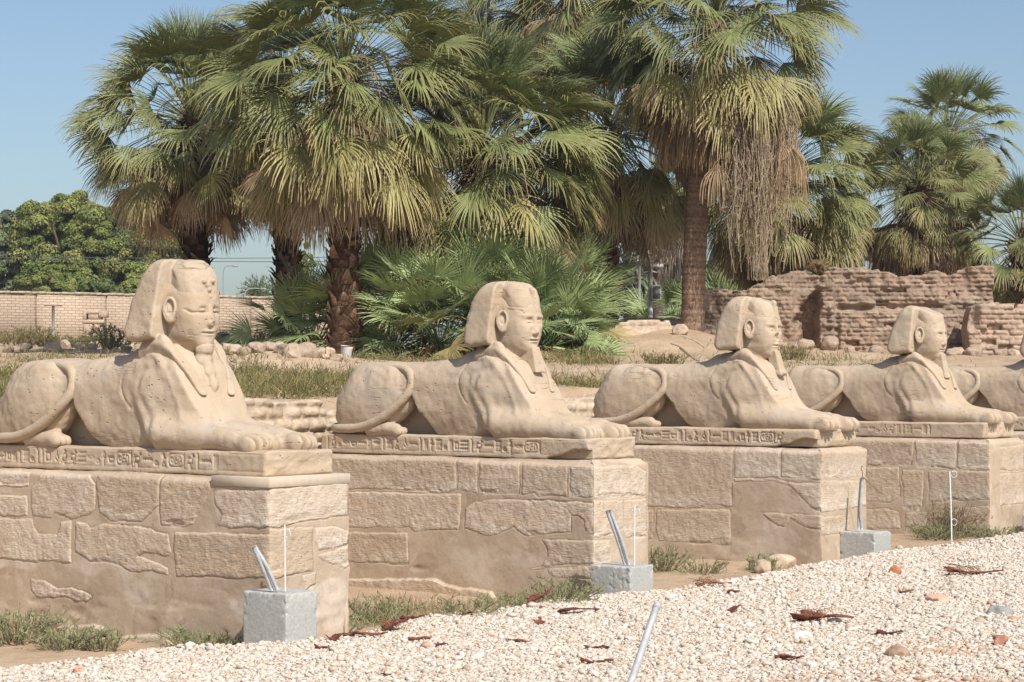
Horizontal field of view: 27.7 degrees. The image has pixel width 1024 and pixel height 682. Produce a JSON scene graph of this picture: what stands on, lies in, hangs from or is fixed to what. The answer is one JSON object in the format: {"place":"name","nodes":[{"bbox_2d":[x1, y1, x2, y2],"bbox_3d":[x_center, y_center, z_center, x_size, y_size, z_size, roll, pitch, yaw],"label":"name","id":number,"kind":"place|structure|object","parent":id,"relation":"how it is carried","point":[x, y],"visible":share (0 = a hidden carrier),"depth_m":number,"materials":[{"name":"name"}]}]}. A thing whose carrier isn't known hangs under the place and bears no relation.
{"place":"outdoors","nodes":[
{"label":"outdoors","id":0,"kind":"place"},
{"bbox_2d":[0,254,323,258],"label":"overhead wire","id":1,"kind":"object","parent":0,"point":[144,258],"visible":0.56,"depth_m":103.54,"materials":[{"name":"metal"}]},
{"bbox_2d":[0,257,325,261],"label":"overhead wire","id":2,"kind":"object","parent":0,"point":[154,261],"visible":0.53,"depth_m":103.64,"materials":[{"name":"metal"}]},
{"bbox_2d":[0,532,1023,681],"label":"gravel","id":3,"kind":"structure","parent":0,"point":[680,615],"depth_m":16.15,"materials":[{"name":"gravel"}]},
{"bbox_2d":[374,615,414,630],"bbox_3d":[-0.963,2.293,16.866,0.328,0.117,0.222,0,-1,2],"label":"palm sheath","id":4,"kind":"object","parent":3,"relation":"on","point":[391,624],"visible":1,"depth_m":16.89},
{"bbox_2d":[526,589,550,601],"bbox_3d":[0.252,2.301,18.743,0.232,0.116,0.119,0,-1,-16],"label":"palm sheath","id":5,"kind":"object","parent":3,"relation":"on","point":[532,598],"visible":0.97,"depth_m":18.76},
{"bbox_2d":[794,631,812,637],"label":"white stone","id":6,"kind":"object","parent":3,"relation":"on","point":[804,634],"visible":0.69,"depth_m":16.39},
{"bbox_2d":[785,604,853,619],"bbox_3d":[2.546,2.279,17.374,0.586,0.122,0.409,0,-1,-3],"label":"palm sheath","id":7,"kind":"object","parent":3,"relation":"on","point":[805,614],"visible":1,"depth_m":17.31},
{"bbox_2d":[937,563,1003,574],"bbox_3d":[4.595,2.300,20.966,0.599,0.130,0.484,-1,-1,32],"label":"palm sheath","id":8,"kind":"object","parent":3,"relation":"on","point":[953,569],"visible":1,"depth_m":21.01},
{"bbox_2d":[993,635,1007,644],"bbox_3d":[3.741,2.309,15.912,0.123,0.111,0.126,0,-1,0],"label":"brick lump","id":9,"kind":"object","parent":3,"relation":"on","point":[1000,639],"visible":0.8,"depth_m":15.88,"materials":[{"name":"brick"}]},
{"bbox_2d":[0,318,1023,681],"bbox_3d":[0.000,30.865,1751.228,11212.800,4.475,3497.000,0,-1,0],"label":"ground","id":10,"kind":"structure","parent":0,"point":[30,652],"depth_m":31.63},
{"bbox_2d":[0,209,37,294],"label":"broadleaf tree","id":11,"kind":"object","parent":10,"relation":"on","point":[10,271],"visible":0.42,"depth_m":138.25,"materials":[{"name":"green plant"}]},
{"bbox_2d":[0,327,46,345],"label":"bush","id":12,"kind":"object","parent":10,"relation":"on","point":[24,337],"visible":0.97,"depth_m":71.98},
{"bbox_2d":[10,324,60,346],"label":"bush","id":13,"kind":"object","parent":10,"relation":"on","point":[38,328],"visible":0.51,"depth_m":73.86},
{"bbox_2d":[0,604,80,645],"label":"weed clump","id":14,"kind":"object","parent":10,"relation":"on","point":[9,635],"visible":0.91,"depth_m":17.34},
{"bbox_2d":[35,332,57,346],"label":"bush","id":15,"kind":"object","parent":10,"relation":"on","point":[52,338],"visible":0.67,"depth_m":73.75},
{"bbox_2d":[25,264,77,294],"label":"broadleaf tree","id":16,"kind":"object","parent":10,"relation":"on","point":[56,278],"visible":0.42,"depth_m":125.47,"materials":[{"name":"green plant"}]},
{"bbox_2d":[43,341,63,351],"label":"rubble stone","id":17,"kind":"object","parent":10,"relation":"on","point":[57,345],"visible":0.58,"depth_m":55.88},
{"bbox_2d":[19,622,109,651],"bbox_3d":[-3.621,2.426,16.999,0.762,0.225,0.662,0,-1,18],"label":"weed clump","id":18,"kind":"object","parent":10,"relation":"on","point":[57,639],"visible":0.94,"depth_m":16.95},
{"bbox_2d":[6,190,124,294],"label":"broadleaf tree","id":19,"kind":"object","parent":10,"relation":"on","point":[69,228],"visible":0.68,"depth_m":136.48,"materials":[{"name":"green plant"}]},
{"bbox_2d":[54,333,91,347],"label":"bush","id":20,"kind":"object","parent":10,"relation":"on","point":[70,339],"visible":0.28,"depth_m":65.80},
{"bbox_2d":[82,310,108,340],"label":"stone doorway","id":21,"kind":"structure","parent":10,"relation":"on","point":[98,318],"depth_m":84.83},
{"bbox_2d":[72,278,126,295],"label":"broadleaf tree","id":22,"kind":"object","parent":10,"relation":"on","point":[93,286],"visible":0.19,"depth_m":123.64,"materials":[{"name":"green plant"}]},
{"bbox_2d":[65,622,136,651],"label":"weed clump","id":23,"kind":"object","parent":10,"relation":"on","point":[109,643],"visible":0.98,"depth_m":16.92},
{"bbox_2d":[78,322,138,349],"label":"bush","id":24,"kind":"object","parent":10,"relation":"on","point":[102,340],"visible":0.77,"depth_m":59.93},
{"bbox_2d":[119,273,143,293],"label":"broadleaf tree","id":25,"kind":"object","parent":10,"relation":"on","point":[129,285],"visible":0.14,"depth_m":125.40,"materials":[{"name":"green plant"}]},
{"bbox_2d":[94,201,182,285],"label":"broadleaf tree","id":26,"kind":"object","parent":10,"relation":"on","point":[131,265],"visible":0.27,"depth_m":137.31,"materials":[{"name":"green plant"}]},
{"bbox_2d":[0,467,349,644],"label":"pedestal","id":27,"kind":"object","parent":10,"relation":"on","point":[143,555],"visible":0.68,"depth_m":17.44,"materials":[{"name":"stone"}]},
{"bbox_2d":[0,259,332,476],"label":"sphinx statue","id":28,"kind":"object","parent":27,"relation":"on","point":[167,396],"visible":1,"depth_m":17.79,"materials":[{"name":"stone"}]},
{"bbox_2d":[54,5,307,333],"bbox_3d":[-7.936,-3.835,51.171,6.360,8.952,6.358,0,-1,0],"label":"fan palm","id":29,"kind":"object","parent":10,"relation":"on","point":[175,188],"visible":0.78,"depth_m":50.08,"materials":[{"name":"green plant"}]},
{"bbox_2d":[141,624,242,646],"bbox_3d":[-2.504,2.462,16.954,0.988,0.308,1.009,0,-1,0],"label":"weed clump","id":30,"kind":"object","parent":10,"relation":"on","point":[176,638],"visible":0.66,"depth_m":16.79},
{"bbox_2d":[0,291,388,343],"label":"boundary wall","id":31,"kind":"structure","parent":10,"relation":"on","point":[20,311],"depth_m":108.81,"materials":[{"name":"brick"}]},
{"bbox_2d":[215,332,240,343],"bbox_3d":[-7.162,0.122,51.967,0.893,0.710,0.879,0,-1,0],"label":"boulder","id":32,"kind":"object","parent":10,"relation":"on","point":[218,336],"visible":0.1,"depth_m":51.66,"materials":[{"name":"stone"}]},
{"bbox_2d":[219,326,272,341],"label":"bush","id":33,"kind":"object","parent":10,"relation":"on","point":[255,336],"visible":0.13,"depth_m":60.04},
{"bbox_2d":[235,274,273,296],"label":"date palm","id":34,"kind":"object","parent":10,"relation":"on","point":[255,292],"visible":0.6,"depth_m":149.83,"materials":[{"name":"green plant"}]},
{"bbox_2d":[247,342,265,352],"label":"rubble stone","id":35,"kind":"object","parent":10,"relation":"on","point":[261,347],"visible":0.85,"depth_m":36.52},
{"bbox_2d":[165,0,385,342],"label":"fan palm","id":36,"kind":"object","parent":10,"relation":"on","point":[295,259],"visible":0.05,"depth_m":54.74,"materials":[{"name":"green plant"}]},
{"bbox_2d":[243,524,316,643],"bbox_3d":[-1.862,1.961,16.421,0.471,1.036,0.446,-1,-1,38],"label":"concrete footing","id":37,"kind":"object","parent":10,"relation":"on","point":[275,613],"visible":0.73,"depth_m":16.31,"materials":[{"name":"concrete"}]},
{"bbox_2d":[282,342,301,357],"bbox_3d":[-3.830,0.192,36.159,0.348,0.339,0.387,0,-1,0],"label":"rubble stone","id":38,"kind":"object","parent":10,"relation":"on","point":[294,350],"visible":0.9,"depth_m":36.04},
{"bbox_2d":[298,342,318,357],"bbox_3d":[-3.625,0.200,36.345,0.531,0.372,0.501,0,-1,0],"label":"rubble stone","id":39,"kind":"object","parent":10,"relation":"on","point":[307,349],"visible":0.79,"depth_m":36.17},
{"bbox_2d":[299,242,317,283],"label":"broadleaf tree","id":40,"kind":"object","parent":10,"relation":"on","point":[305,259],"visible":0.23,"depth_m":119.81,"materials":[{"name":"green plant"}]},
{"bbox_2d":[217,250,410,347],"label":"young palm","id":41,"kind":"object","parent":10,"relation":"on","point":[278,308],"visible":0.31,"depth_m":48.07,"materials":[{"name":"green plant"}]},
{"bbox_2d":[182,0,493,358],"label":"fan palm","id":42,"kind":"object","parent":10,"relation":"on","point":[341,177],"visible":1,"depth_m":45.95,"materials":[{"name":"green plant"}]},
{"bbox_2d":[339,345,354,356],"bbox_3d":[-3.558,0.329,44.494,0.354,0.501,0.339,0,-1,-11],"label":"uplight","id":43,"kind":"object","parent":10,"relation":"on","point":[347,349],"visible":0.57,"depth_m":44.38,"materials":[{"name":"white paint"}]},
{"bbox_2d":[349,614,365,631],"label":"weed clump","id":44,"kind":"object","parent":10,"relation":"on","point":[353,627],"visible":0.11,"depth_m":17.79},
{"bbox_2d":[342,631,387,635],"bbox_3d":[-1.172,2.333,16.540,0.373,0.039,0.084,0,-1,-1],"label":"palm sheath","id":45,"kind":"object","parent":10,"relation":"on","point":[358,633],"visible":0.99,"depth_m":16.53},
{"bbox_2d":[268,210,471,358],"bbox_3d":[-2.813,-0.895,48.584,6.284,4.702,6.253,0,-1,0],"label":"young palm","id":46,"kind":"object","parent":10,"relation":"on","point":[373,261],"visible":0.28,"depth_m":47.38,"materials":[{"name":"green plant"}]},
{"bbox_2d":[348,590,430,627],"bbox_3d":[-1.208,2.493,18.901,1.131,0.441,1.120,1,-1,-33],"label":"weed clump","id":47,"kind":"object","parent":10,"relation":"on","point":[369,618],"visible":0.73,"depth_m":18.85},
{"bbox_2d":[355,585,472,616],"bbox_3d":[-0.888,2.477,19.561,1.309,0.343,1.287,0,-1,0],"label":"weed clump","id":48,"kind":"object","parent":10,"relation":"on","point":[412,607],"visible":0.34,"depth_m":19.60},
{"bbox_2d":[244,393,595,448],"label":"mud wall","id":49,"kind":"structure","parent":10,"relation":"on","point":[313,417],"depth_m":22.86,"materials":[{"name":"brick"}]},
{"bbox_2d":[351,238,551,360],"bbox_3d":[-1.810,-0.376,46.669,4.900,4.142,4.921,0,-1,-17],"label":"young palm","id":50,"kind":"object","parent":10,"relation":"on","point":[422,295],"visible":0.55,"depth_m":45.79,"materials":[{"name":"green plant"}]},
{"bbox_2d":[416,592,510,615],"bbox_3d":[-0.387,2.310,18.079,0.841,0.199,0.866,-1,-1,32],"label":"weed clump","id":51,"kind":"object","parent":10,"relation":"on","point":[451,606],"visible":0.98,"depth_m":18.03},
{"bbox_2d":[370,0,557,325],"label":"fan palm","id":52,"kind":"object","parent":10,"relation":"on","point":[494,8],"visible":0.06,"depth_m":62.56,"materials":[{"name":"green plant"}]},
{"bbox_2d":[0,336,978,399],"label":"scrub","id":53,"kind":"object","parent":10,"relation":"on","point":[274,381],"visible":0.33,"depth_m":30.60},
{"bbox_2d":[332,452,648,599],"bbox_3d":[-0.429,2.001,21.762,3.819,1.626,1.019,-1,-1,38],"label":"pedestal","id":54,"kind":"object","parent":10,"relation":"on","point":[470,525],"visible":0.65,"depth_m":21.07,"materials":[{"name":"stone"}]},
{"bbox_2d":[321,281,634,459],"bbox_3d":[-0.412,0.294,21.804,3.602,1.815,0.948,-1,-1,38],"label":"sphinx statue","id":55,"kind":"object","parent":54,"relation":"on","point":[497,393],"visible":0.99,"depth_m":21.32,"materials":[{"name":"stone"}]},
{"bbox_2d":[362,194,620,355],"bbox_3d":[-0.563,-1.041,48.092,6.687,4.830,5.670,0,-1,0],"label":"young palm","id":56,"kind":"object","parent":10,"relation":"on","point":[493,247],"visible":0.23,"depth_m":46.99,"materials":[{"name":"green plant"}]},
{"bbox_2d":[361,6,627,309],"bbox_3d":[-0.687,-3.683,49.530,6.815,8.605,7.233,0,-1,0],"label":"fan palm","id":57,"kind":"object","parent":10,"relation":"on","point":[500,69],"visible":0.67,"depth_m":48.27,"materials":[{"name":"green plant"}]},
{"bbox_2d":[472,590,545,607],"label":"weed clump","id":58,"kind":"object","parent":10,"relation":"on","point":[506,599],"visible":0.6,"depth_m":20.24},
{"bbox_2d":[446,237,643,359],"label":"young palm","id":59,"kind":"object","parent":10,"relation":"on","point":[544,274],"visible":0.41,"depth_m":45.91,"materials":[{"name":"green plant"}]},
{"bbox_2d":[518,575,607,603],"bbox_3d":[0.455,2.295,19.069,0.892,0.297,0.974,0,-1,0],"label":"weed clump","id":60,"kind":"object","parent":10,"relation":"on","point":[561,593],"visible":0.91,"depth_m":18.95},
{"bbox_2d":[451,0,680,188],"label":"fan palm","id":61,"kind":"object","parent":10,"relation":"on","point":[568,18],"visible":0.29,"depth_m":56.39,"materials":[{"name":"green plant"}]},
{"bbox_2d":[538,276,617,359],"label":"young palm","id":62,"kind":"object","parent":10,"relation":"on","point":[581,322],"visible":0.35,"depth_m":44.74,"materials":[{"name":"green plant"}]},
{"bbox_2d":[557,607,599,612],"bbox_3d":[0.588,2.342,18.064,0.387,0.051,0.098,0,-1,-11],"label":"palm sheath","id":63,"kind":"object","parent":10,"relation":"on","point":[566,609],"visible":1,"depth_m":18.07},
{"bbox_2d":[530,213,648,339],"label":"young palm","id":64,"kind":"object","parent":10,"relation":"on","point":[594,260],"visible":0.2,"depth_m":50.61,"materials":[{"name":"green plant"}]},
{"bbox_2d":[491,12,716,322],"bbox_3d":[2.473,-4.275,53.149,6.586,8.295,6.742,0,-1,0],"label":"fan palm","id":65,"kind":"object","parent":10,"relation":"on","point":[636,210],"visible":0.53,"depth_m":51.83,"materials":[{"name":"green plant"}]},
{"bbox_2d":[591,505,652,594],"bbox_3d":[1.048,2.055,19.906,0.462,0.980,0.427,-1,-1,38],"label":"concrete footing","id":66,"kind":"object","parent":10,"relation":"on","point":[614,577],"visible":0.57,"depth_m":19.77,"materials":[{"name":"concrete"}]},
{"bbox_2d":[615,320,671,335],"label":"stone block","id":67,"kind":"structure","parent":10,"relation":"on","point":[643,326],"depth_m":49.65,"materials":[{"name":"stone"}]},
{"bbox_2d":[627,602,660,681],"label":"leaning pole","id":68,"kind":"object","parent":10,"relation":"on","point":[656,606],"visible":1,"depth_m":9.99,"materials":[{"name":"metal"}]},
{"bbox_2d":[616,236,675,318],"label":"broadleaf tree","id":69,"kind":"object","parent":10,"relation":"on","point":[632,274],"visible":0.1,"depth_m":148.20,"materials":[{"name":"green plant"}]},
{"bbox_2d":[633,252,664,317],"bbox_3d":[3.761,-1.288,56.938,0.919,2.478,0.317,0,-1,0],"label":"camera mast","id":70,"kind":"object","parent":10,"relation":"on","point":[654,292],"visible":0.57,"depth_m":56.96,"materials":[{"name":"metal"}]},
{"bbox_2d":[640,351,687,363],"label":"grass","id":71,"kind":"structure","parent":10,"relation":"on","point":[671,357],"depth_m":39.77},
{"bbox_2d":[644,149,685,317],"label":"leaning palm","id":72,"kind":"object","parent":10,"relation":"on","point":[659,276],"visible":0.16,"depth_m":81.68,"materials":[{"name":"green plant"}]},
{"bbox_2d":[621,272,714,318],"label":"young palm","id":73,"kind":"object","parent":10,"relation":"on","point":[667,295],"visible":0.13,"depth_m":65.45,"materials":[{"name":"green plant"}]},
{"bbox_2d":[648,543,696,572],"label":"weed clump","id":74,"kind":"object","parent":10,"relation":"on","point":[661,563],"visible":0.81,"depth_m":23.45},
{"bbox_2d":[672,324,688,334],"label":"rubble stone","id":75,"kind":"object","parent":10,"relation":"on","point":[680,329],"visible":0.89,"depth_m":48.90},
{"bbox_2d":[666,556,729,575],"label":"weed clump","id":76,"kind":"object","parent":10,"relation":"on","point":[714,568],"visible":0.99,"depth_m":23.14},
{"bbox_2d":[657,268,744,317],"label":"young palm","id":77,"kind":"object","parent":10,"relation":"on","point":[723,286],"visible":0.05,"depth_m":64.06,"materials":[{"name":"green plant"}]},
{"bbox_2d":[690,576,731,586],"bbox_3d":[1.933,2.323,20.084,0.410,0.102,0.252,0,-1,-11],"label":"palm sheath","id":78,"kind":"object","parent":10,"relation":"on","point":[704,581],"visible":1,"depth_m":20.09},
{"bbox_2d":[573,0,863,331],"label":"fan palm","id":79,"kind":"object","parent":10,"relation":"on","point":[692,116],"visible":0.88,"depth_m":49.01,"materials":[{"name":"green plant"}]},
{"bbox_2d":[694,76,809,280],"bbox_3d":[5.718,-3.848,48.975,2.934,4.954,2.386,0,-1,0],"label":"dry creeper","id":80,"kind":"object","parent":79,"relation":"hanging from","point":[771,166],"visible":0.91,"depth_m":48.34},
{"bbox_2d":[705,259,750,289],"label":"broadleaf tree","id":81,"kind":"object","parent":10,"relation":"on","point":[708,278],"visible":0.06,"depth_m":134.22,"materials":[{"name":"green plant"}]},
{"bbox_2d":[627,444,866,565],"bbox_3d":[2.382,2.068,25.402,3.818,1.619,1.119,-1,-1,38],"label":"pedestal","id":82,"kind":"object","parent":10,"relation":"on","point":[733,503],"visible":0.52,"depth_m":24.43,"materials":[{"name":"stone"}]},
{"bbox_2d":[591,296,859,446],"bbox_3d":[2.514,0.366,25.330,3.567,1.796,0.993,-1,-1,38],"label":"sphinx statue","id":83,"kind":"object","parent":82,"relation":"on","point":[743,392],"visible":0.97,"depth_m":24.83,"materials":[{"name":"stone"}]},
{"bbox_2d":[754,559,770,573],"bbox_3d":[2.792,2.539,23.159,0.200,0.221,0.249,0,-1,0],"label":"tan rock","id":84,"kind":"object","parent":10,"relation":"on","point":[762,566],"visible":0.69,"depth_m":23.08,"materials":[{"name":"stone"}]},
{"bbox_2d":[736,551,796,571],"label":"weed clump","id":85,"kind":"object","parent":10,"relation":"on","point":[773,561],"visible":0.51,"depth_m":23.46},
{"bbox_2d":[766,554,795,568],"bbox_3d":[3.067,2.545,23.732,0.341,0.228,0.279,0,-1,20],"label":"tan rock","id":86,"kind":"object","parent":10,"relation":"on","point":[788,561],"visible":0.56,"depth_m":23.62,"materials":[{"name":"stone"}]},
{"bbox_2d":[674,72,897,290],"bbox_3d":[7.336,-3.545,57.151,6.245,7.993,6.112,0,-1,0],"label":"fan palm","id":87,"kind":"object","parent":10,"relation":"on","point":[823,235],"visible":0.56,"depth_m":55.92,"materials":[{"name":"green plant"}]},
{"bbox_2d":[778,344,818,360],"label":"bush","id":88,"kind":"object","parent":10,"relation":"on","point":[801,353],"visible":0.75,"depth_m":43.91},
{"bbox_2d":[797,338,814,348],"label":"rubble stone","id":89,"kind":"object","parent":10,"relation":"on","point":[805,343],"visible":0.77,"depth_m":50.07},
{"bbox_2d":[820,335,838,350],"bbox_3d":[7.579,0.084,49.568,0.530,0.432,0.444,-1,-1,39],"label":"rubble stone","id":90,"kind":"object","parent":10,"relation":"on","point":[829,343],"visible":0.95,"depth_m":49.39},
{"bbox_2d":[813,184,872,267],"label":"broadleaf tree","id":91,"kind":"object","parent":10,"relation":"on","point":[856,265],"visible":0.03,"depth_m":189.06,"materials":[{"name":"green plant"}]},
{"bbox_2d":[705,265,993,352],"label":"ruined wall","id":92,"kind":"structure","parent":10,"relation":"on","point":[859,309],"depth_m":52.39,"materials":[{"name":"brick"}]},
{"bbox_2d":[806,258,834,274],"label":"bush","id":93,"kind":"object","parent":92,"relation":"on","point":[817,267],"visible":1,"depth_m":52.52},
{"bbox_2d":[840,467,890,558],"bbox_3d":[4.116,2.039,24.171,0.453,1.189,0.421,-1,-1,38],"label":"concrete footing","id":94,"kind":"object","parent":10,"relation":"on","point":[859,541],"visible":0.56,"depth_m":24.03,"materials":[{"name":"concrete"}]},
{"bbox_2d":[884,645,909,656],"bbox_3d":[2.852,2.317,15.379,0.183,0.126,0.187,-1,-1,35],"label":"brown rock","id":95,"kind":"object","parent":10,"relation":"on","point":[893,650],"visible":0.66,"depth_m":15.32,"materials":[{"name":"stone"}]},
{"bbox_2d":[828,106,1010,276],"bbox_3d":[11.477,-3.051,59.009,5.152,7.328,4.783,0,-1,0],"label":"fan palm","id":96,"kind":"object","parent":10,"relation":"on","point":[914,239],"visible":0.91,"depth_m":58.27,"materials":[{"name":"green plant"}]},
{"bbox_2d":[851,436,1023,537],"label":"pedestal","id":97,"kind":"object","parent":10,"relation":"on","point":[907,478],"visible":0.35,"depth_m":27.92,"materials":[{"name":"stone"}]},
{"bbox_2d":[787,306,1017,438],"bbox_3d":[5.246,0.422,28.905,3.575,1.808,0.992,-1,-1,38],"label":"sphinx statue","id":98,"kind":"object","parent":97,"relation":"on","point":[912,389],"visible":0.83,"depth_m":28.38,"materials":[{"name":"stone"}]},
{"bbox_2d":[924,594,950,601],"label":"flat stone","id":99,"kind":"object","parent":10,"relation":"on","point":[938,597],"visible":0.66,"depth_m":18.83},
{"bbox_2d":[902,521,978,540],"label":"weed clump","id":100,"kind":"object","parent":10,"relation":"on","point":[940,532],"visible":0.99,"depth_m":27.18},
{"bbox_2d":[877,63,1023,224],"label":"fan palm","id":101,"kind":"object","parent":10,"relation":"on","point":[950,87],"visible":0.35,"depth_m":67.55,"materials":[{"name":"green plant"}]},
{"bbox_2d":[949,471,956,541],"bbox_3d":[5.392,2.032,25.369,0.103,0.894,0.020,0,-1,0],"label":"rod stake","id":102,"kind":"object","parent":10,"relation":"on","point":[951,519],"visible":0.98,"depth_m":25.36,"materials":[{"name":"white paint"}]},
{"bbox_2d":[946,347,963,355],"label":"rubble stone","id":103,"kind":"object","parent":10,"relation":"on","point":[955,351],"visible":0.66,"depth_m":49.46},
{"bbox_2d":[925,501,992,537],"bbox_3d":[5.928,2.357,27.536,0.879,0.513,0.952,0,-1,0],"label":"dry bush","id":104,"kind":"object","parent":10,"relation":"on","point":[944,519],"visible":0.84,"depth_m":27.43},
{"bbox_2d":[962,345,982,356],"bbox_3d":[10.886,0.283,49.001,0.495,0.406,0.371,0,-1,0],"label":"rubble stone","id":105,"kind":"object","parent":10,"relation":"on","point":[974,350],"visible":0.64,"depth_m":48.86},
{"bbox_2d":[949,166,1023,303],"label":"fan palm","id":106,"kind":"object","parent":10,"relation":"on","point":[1008,284],"visible":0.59,"depth_m":55.67,"materials":[{"name":"green plant"}]},
{"bbox_2d":[961,302,1023,355],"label":"brick wall","id":107,"kind":"structure","parent":10,"relation":"on","point":[989,327],"depth_m":50.51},
{"bbox_2d":[964,523,1023,538],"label":"weed clump","id":108,"kind":"object","parent":10,"relation":"on","point":[990,532],"visible":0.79,"depth_m":27.21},
{"bbox_2d":[987,605,1011,614],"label":"grey rock","id":109,"kind":"object","parent":10,"relation":"on","point":[996,609],"visible":0.55,"depth_m":17.80,"materials":[{"name":"stone"}]},
{"bbox_2d":[1012,430,1023,440],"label":"pedestal","id":110,"kind":"object","parent":10,"relation":"on","point":[1018,433],"visible":0.02,"depth_m":31.93,"materials":[{"name":"stone"}]},
{"bbox_2d":[948,335,1023,429],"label":"sphinx statue","id":111,"kind":"object","parent":110,"relation":"on","point":[1001,388],"visible":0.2,"depth_m":32.37,"materials":[{"name":"stone"}]},
{"bbox_2d":[0,0,1023,343],"label":"sky","id":112,"kind":"structure","parent":0,"point":[46,45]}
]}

